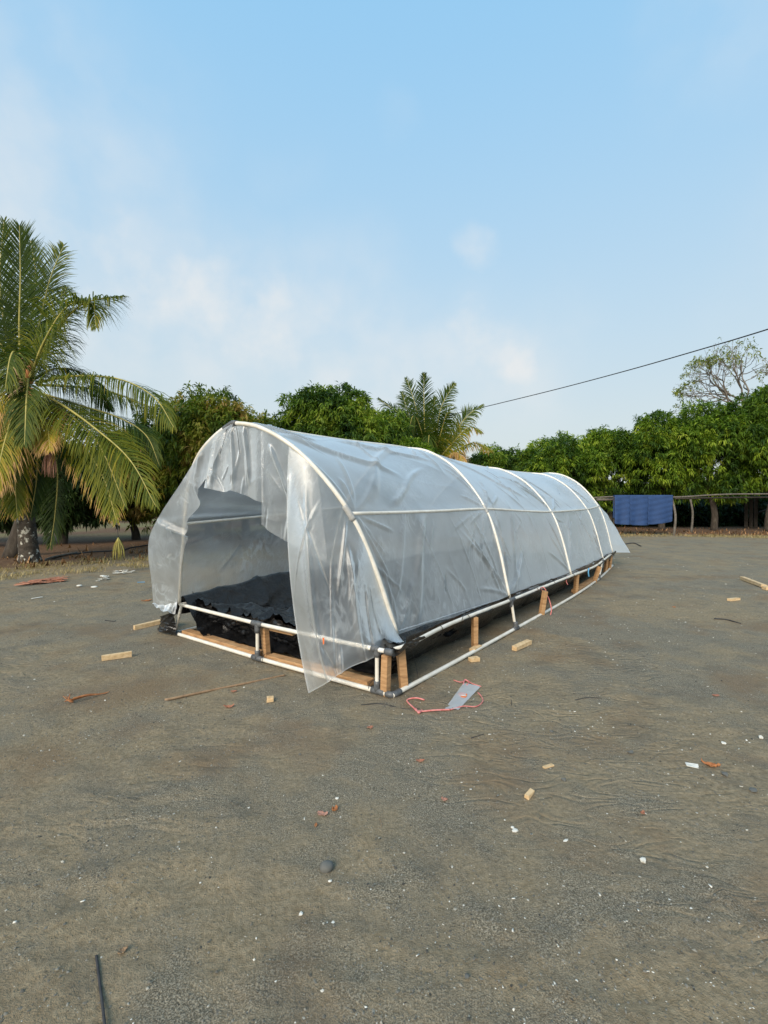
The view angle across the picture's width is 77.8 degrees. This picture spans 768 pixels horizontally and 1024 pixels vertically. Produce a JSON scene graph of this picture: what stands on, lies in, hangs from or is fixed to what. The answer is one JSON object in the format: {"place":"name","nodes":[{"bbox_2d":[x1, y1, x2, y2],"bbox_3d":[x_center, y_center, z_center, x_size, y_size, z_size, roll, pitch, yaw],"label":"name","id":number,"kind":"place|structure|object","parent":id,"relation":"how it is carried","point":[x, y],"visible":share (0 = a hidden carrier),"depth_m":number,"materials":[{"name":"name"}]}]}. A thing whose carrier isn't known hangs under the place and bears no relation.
{"place":"outdoors","nodes":[
{"label":"outdoors","id":0,"kind":"place"},
{"bbox_2d":[0,543,341,579],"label":"dry grass","id":1,"kind":"structure","parent":0,"point":[125,565],"depth_m":11.58,"materials":[{"name":"brown plant"}]},
{"bbox_2d":[0,517,767,1023],"bbox_3d":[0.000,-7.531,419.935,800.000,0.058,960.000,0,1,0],"label":"ground","id":2,"kind":"structure","parent":0,"point":[296,789],"depth_m":2.32,"materials":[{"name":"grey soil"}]},
{"bbox_2d":[0,484,13,535],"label":"mango tree","id":3,"kind":"object","parent":2,"relation":"on","point":[5,526],"visible":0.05,"depth_m":15.65,"materials":[{"name":"green plant"}]},
{"bbox_2d":[2,453,43,557],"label":"slender tree","id":4,"kind":"object","parent":2,"relation":"on","point":[11,549],"visible":0.19,"depth_m":12.80,"materials":[{"name":"brown plant"}]},
{"bbox_2d":[14,576,69,585],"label":"frond scraps","id":5,"kind":"object","parent":2,"relation":"on","point":[46,580],"visible":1,"depth_m":8.78,"materials":[{"name":"red plant"}]},
{"bbox_2d":[44,552,77,560],"bbox_3d":[-8.670,1.176,12.766,0.082,0.069,1.736,0,1,-9],"label":"fallen branch","id":6,"kind":"object","parent":2,"relation":"on","point":[59,555],"visible":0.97,"depth_m":12.66,"materials":[{"name":"grey wood"}]},
{"bbox_2d":[8,439,117,543],"bbox_3d":[-11.613,-0.788,17.045,3.999,3.993,3.313,0,1,0],"label":"mango tree","id":7,"kind":"object","parent":2,"relation":"on","point":[84,514],"visible":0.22,"depth_m":16.33,"materials":[{"name":"green plant"}]},
{"bbox_2d":[63,691,109,702],"bbox_3d":[-2.241,1.379,3.601,0.314,0.060,0.072,-1,2,-41],"label":"palm sheath","id":8,"kind":"object","parent":2,"relation":"on","point":[75,698],"visible":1,"depth_m":3.55,"materials":[{"name":"brown plant"}]},
{"bbox_2d":[0,215,178,563],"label":"coconut palm","id":9,"kind":"object","parent":2,"relation":"on","point":[27,416],"visible":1,"depth_m":10.45,"materials":[{"name":"green plant"}]},
{"bbox_2d":[112,520,124,560],"bbox_3d":[-5.574,0.601,10.050,0.298,0.882,0.226,1,2,35],"label":"straw brush","id":10,"kind":"object","parent":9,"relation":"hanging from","point":[118,542],"visible":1,"depth_m":10.01,"materials":[{"name":"yellow plant"}]},
{"bbox_2d":[95,955,105,1023],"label":"metal rod","id":11,"kind":"object","parent":2,"relation":"on","point":[100,990],"visible":1,"depth_m":1.46,"materials":[{"name":"black metal"}]},
{"bbox_2d":[52,544,148,558],"bbox_3d":[-8.251,1.154,14.276,0.518,0.065,3.808,0,1,16],"label":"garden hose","id":12,"kind":"object","parent":2,"relation":"on","point":[104,551],"visible":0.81,"depth_m":14.02,"materials":[{"name":"rubber"}]},
{"bbox_2d":[102,651,131,660],"bbox_3d":[-2.537,1.369,4.524,0.251,0.054,0.039,-1,1,-32],"label":"wooden board","id":13,"kind":"object","parent":2,"relation":"on","point":[119,655],"visible":1,"depth_m":4.51,"materials":[{"name":"brown wood"}]},
{"bbox_2d":[118,945,127,953],"bbox_3d":[-0.870,1.460,1.585,0.026,0.012,0.028,0,1,0],"label":"fallen leaf","id":14,"kind":"object","parent":2,"relation":"on","point":[122,950],"visible":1,"depth_m":1.59,"materials":[{"name":"brown plant"}]},
{"bbox_2d":[115,570,134,572],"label":"plaster bits","id":15,"kind":"object","parent":2,"relation":"on","point":[117,571],"visible":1,"depth_m":10.12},
{"bbox_2d":[92,426,185,539],"bbox_3d":[-9.815,-1.166,18.970,4.594,4.634,3.878,0,1,0],"label":"mango tree","id":16,"kind":"object","parent":2,"relation":"on","point":[134,516],"visible":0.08,"depth_m":18.39,"materials":[{"name":"green plant"}]},
{"bbox_2d":[133,619,159,629],"bbox_3d":[-2.824,1.350,5.732,0.053,0.067,0.351,1,2,41],"label":"wooden board","id":17,"kind":"object","parent":2,"relation":"on","point":[146,624],"visible":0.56,"depth_m":5.68,"materials":[{"name":"brown wood"}]},
{"bbox_2d":[110,381,288,542],"bbox_3d":[-6.691,-1.763,17.506,6.473,5.908,5.063,0,1,0],"label":"mango tree","id":18,"kind":"object","parent":2,"relation":"on","point":[200,421],"visible":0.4,"depth_m":15.99,"materials":[{"name":"green plant"}]},
{"bbox_2d":[164,674,284,700],"bbox_3d":[-1.254,1.409,3.854,0.965,0.034,0.035,-1,2,-36],"label":"stick","id":19,"kind":"object","parent":2,"relation":"on","point":[191,694],"visible":0.99,"depth_m":3.79,"materials":[{"name":"brown wood"}]},
{"bbox_2d":[242,404,267,536],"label":"mango tree","id":20,"kind":"object","parent":2,"relation":"on","point":[246,533],"depth_m":20.36,"materials":[{"name":"green plant"}]},
{"bbox_2d":[267,696,273,702],"bbox_3d":[-0.857,1.407,3.583,0.052,0.038,0.040,0,1,-10],"label":"wooden offcut","id":21,"kind":"object","parent":2,"relation":"on","point":[270,698],"visible":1,"depth_m":3.57,"materials":[{"name":"brown wood"}]},
{"bbox_2d":[317,810,327,815],"bbox_3d":[-0.295,1.445,2.289,0.053,0.012,0.038,0,1,0],"label":"fallen leaf","id":22,"kind":"object","parent":2,"relation":"on","point":[320,812],"visible":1,"depth_m":2.29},
{"bbox_2d":[320,860,333,872],"bbox_3d":[-0.235,1.450,1.946,0.057,0.044,0.053,0,1,0],"label":"stone","id":23,"kind":"object","parent":2,"relation":"on","point":[326,866],"visible":1,"depth_m":1.93,"materials":[{"name":"grey stone"}]},
{"bbox_2d":[271,380,393,444],"bbox_3d":[-2.283,-1.936,18.534,5.695,6.218,4.201,0,1,0],"label":"mango tree","id":24,"kind":"object","parent":2,"relation":"on","point":[329,412],"visible":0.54,"depth_m":17.35,"materials":[{"name":"green plant"}]},
{"bbox_2d":[3,526,767,568],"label":"leaf litter","id":25,"kind":"object","parent":2,"relation":"on","point":[157,550],"visible":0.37,"depth_m":14.72,"materials":[{"name":"brown plant"}]},
{"bbox_2d":[12,555,765,1020],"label":"shell chips","id":26,"kind":"object","parent":2,"relation":"on","point":[504,819],"visible":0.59,"depth_m":2.10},
{"bbox_2d":[149,420,629,697],"bbox_3d":[1.567,0.230,8.169,3.612,2.304,10.069,1,2,39],"label":"greenhouse","id":27,"kind":"object","parent":2,"relation":"on","point":[397,595],"visible":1,"depth_m":5.70,"materials":[{"name":"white plastic"}]},
{"bbox_2d":[365,406,414,444],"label":"mango tree","id":28,"kind":"object","parent":2,"relation":"on","point":[399,425],"visible":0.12,"depth_m":19.00,"materials":[{"name":"green plant"}]},
{"bbox_2d":[361,703,419,708],"bbox_3d":[0.048,1.431,3.517,0.435,0.020,0.058,0,1,6],"label":"wire","id":29,"kind":"object","parent":2,"relation":"on","point":[383,703],"visible":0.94,"depth_m":3.53,"materials":[{"name":"metal"}]},
{"bbox_2d":[392,436,441,519],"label":"mango tree","id":30,"kind":"object","parent":2,"relation":"on","point":[415,442],"visible":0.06,"depth_m":18.51,"materials":[{"name":"green plant"}]},
{"bbox_2d":[377,372,493,462],"bbox_3d":[2.108,-2.637,21.371,4.989,7.385,4.371,0,1,0],"label":"coconut palm","id":31,"kind":"object","parent":2,"relation":"on","point":[433,432],"visible":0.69,"depth_m":20.82,"materials":[{"name":"green plant"}]},
{"bbox_2d":[406,679,483,713],"bbox_3d":[0.513,1.415,3.626,0.752,0.032,0.430,-1,2,-40],"label":"red twine","id":32,"kind":"object","parent":2,"relation":"on","point":[421,710],"visible":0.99,"depth_m":3.48,"materials":[{"name":"red fabric"}]},
{"bbox_2d":[149,474,765,516],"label":"wood","id":33,"kind":"object","parent":2,"relation":"on","point":[692,490],"depth_m":47.64,"materials":[{"name":"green plant"}]},
{"bbox_2d":[445,683,479,709],"bbox_3d":[0.607,1.412,3.640,0.138,0.017,0.513,1,1,25],"label":"clear bag","id":34,"kind":"object","parent":2,"relation":"on","point":[463,694],"visible":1,"depth_m":3.66,"materials":[{"name":"white"}]},
{"bbox_2d":[467,442,538,506],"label":"mango tree","id":35,"kind":"object","parent":2,"relation":"on","point":[500,458],"visible":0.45,"depth_m":26.20,"materials":[{"name":"green plant"}]},
{"bbox_2d":[512,639,531,650],"bbox_3d":[1.415,1.367,4.889,0.060,0.047,0.317,1,2,45],"label":"wooden offcut","id":36,"kind":"object","parent":2,"relation":"on","point":[521,645],"visible":1,"depth_m":4.85,"materials":[{"name":"brown wood"}]},
{"bbox_2d":[524,788,534,799],"bbox_3d":[0.743,1.439,2.430,0.026,0.024,0.070,1,2,43],"label":"wooden offcut","id":37,"kind":"object","parent":2,"relation":"on","point":[529,793],"visible":1,"depth_m":2.42,"materials":[{"name":"brown wood"}]},
{"bbox_2d":[542,763,553,768],"bbox_3d":[0.933,1.443,2.704,0.070,0.010,0.023,-1,1,-27],"label":"wood chip","id":38,"kind":"object","parent":2,"relation":"on","point":[548,766],"visible":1,"depth_m":2.70,"materials":[{"name":"brown wood"}]},
{"bbox_2d":[508,430,611,528],"bbox_3d":[9.658,-1.794,26.514,5.933,5.604,4.662,0,1,0],"label":"mango tree","id":39,"kind":"object","parent":2,"relation":"on","point":[564,454],"visible":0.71,"depth_m":25.15,"materials":[{"name":"green plant"}]},
{"bbox_2d":[572,424,654,522],"bbox_3d":[12.705,-2.015,27.125,5.413,5.983,3.966,0,1,0],"label":"mango tree","id":40,"kind":"object","parent":2,"relation":"on","point":[607,441],"visible":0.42,"depth_m":26.14,"materials":[{"name":"green plant"}]},
{"bbox_2d":[497,491,767,526],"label":"undergrowth","id":41,"kind":"object","parent":2,"relation":"on","point":[733,514],"visible":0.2,"depth_m":28.70,"materials":[{"name":"plant"}]},
{"bbox_2d":[640,857,645,862],"bbox_3d":[1.078,1.448,1.981,0.030,0.019,0.022,-1,2,-43],"label":"stone","id":42,"kind":"object","parent":2,"relation":"on","point":[642,859],"visible":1,"depth_m":1.98,"materials":[{"name":"white stone"}]},
{"bbox_2d":[606,409,715,529],"bbox_3d":[15.001,-2.244,25.594,5.632,6.506,4.582,0,1,0],"label":"mango tree","id":43,"kind":"object","parent":2,"relation":"on","point":[652,429],"visible":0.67,"depth_m":24.44,"materials":[{"name":"green plant"}]},
{"bbox_2d":[593,493,767,535],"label":"drying rack","id":44,"kind":"object","parent":2,"relation":"on","point":[607,498],"visible":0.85,"depth_m":21.49,"materials":[{"name":"brown wood"}]},
{"bbox_2d":[613,495,629,524],"bbox_3d":[10.669,-0.090,21.286,0.786,1.333,0.197,0,1,0],"label":"blue mat","id":45,"kind":"object","parent":44,"relation":"hanging from","point":[621,511],"visible":1,"depth_m":21.23,"materials":[{"name":"blue fabric"}]},
{"bbox_2d":[630,495,647,525],"bbox_3d":[11.412,-0.076,21.287,0.896,1.361,0.228,0,1,0],"label":"blue mat","id":46,"kind":"object","parent":44,"relation":"hanging from","point":[638,509],"visible":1,"depth_m":21.21,"materials":[{"name":"blue fabric"}]},
{"bbox_2d":[648,495,672,524],"bbox_3d":[12.316,-0.097,21.287,1.100,1.320,0.260,0,1,0],"label":"blue mat","id":47,"kind":"object","parent":44,"relation":"hanging from","point":[660,509],"visible":1,"depth_m":21.20,"materials":[{"name":"blue fabric"}]},
{"bbox_2d":[685,762,698,768],"bbox_3d":[1.740,1.431,2.689,0.064,0.009,0.041,0,1,21],"label":"paper scrap","id":48,"kind":"object","parent":2,"relation":"on","point":[693,765],"visible":1,"depth_m":2.69,"materials":[{"name":"white paper"}]},
{"bbox_2d":[701,758,720,766],"bbox_3d":[1.844,1.417,2.688,0.083,0.034,0.054,0,1,0],"label":"fallen leaf","id":49,"kind":"object","parent":2,"relation":"on","point":[710,764],"visible":1,"depth_m":2.69,"materials":[{"name":"brown plant"}]},
{"bbox_2d":[661,397,767,530],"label":"mango tree","id":50,"kind":"object","parent":2,"relation":"on","point":[720,481],"visible":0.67,"depth_m":23.68,"materials":[{"name":"green plant"}]},
{"bbox_2d":[671,337,767,414],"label":"bare tree","id":51,"kind":"object","parent":2,"relation":"on","point":[722,389],"visible":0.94,"depth_m":31.04,"materials":[{"name":"green plant"}]},
{"bbox_2d":[714,618,740,623],"bbox_3d":[4.336,1.365,5.988,0.096,0.019,0.304,-1,1,-31],"label":"twig","id":52,"kind":"object","parent":2,"relation":"on","point":[726,619],"visible":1,"depth_m":6.04,"materials":[{"name":"wood"}]},
{"bbox_2d":[727,597,739,600],"bbox_3d":[5.338,1.332,7.268,0.212,0.040,0.064,0,1,-21],"label":"wooden offcut","id":53,"kind":"object","parent":2,"relation":"on","point":[733,599],"visible":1,"depth_m":7.24,"materials":[{"name":"brown wood"}]},
{"bbox_2d":[715,384,767,531],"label":"mango tree","id":54,"kind":"object","parent":2,"relation":"on","point":[757,398],"visible":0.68,"depth_m":23.08,"materials":[{"name":"green plant"}]},
{"bbox_2d":[740,576,766,586],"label":"wooden plank","id":55,"kind":"object","parent":2,"relation":"on","point":[751,581],"visible":0.87,"depth_m":8.62,"materials":[{"name":"brown wood"}]},
{"bbox_2d":[749,787,757,792],"bbox_3d":[1.906,1.435,2.459,0.045,0.016,0.033,-1,1,-33],"label":"stone","id":56,"kind":"object","parent":2,"relation":"on","point":[751,789],"visible":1,"depth_m":2.45,"materials":[{"name":"grey stone"}]},
{"bbox_2d":[744,498,767,527],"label":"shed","id":57,"kind":"structure","parent":2,"relation":"on","point":[751,513],"depth_m":26.79,"materials":[{"name":"brown plant"}]},
{"bbox_2d":[0,0,767,482],"label":"sky","id":58,"kind":"structure","parent":0,"point":[501,200],"materials":[{"name":"blue"}]},
{"bbox_2d":[451,329,767,414],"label":"power cable","id":59,"kind":"object","parent":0,"point":[637,367],"visible":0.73,"depth_m":20.71,"materials":[{"name":"rubber"}]},
{"bbox_2d":[576,532,767,537],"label":"dry grass","id":60,"kind":"structure","parent":0,"point":[735,536],"depth_m":20.49,"materials":[{"name":"brown plant"}]}
]}

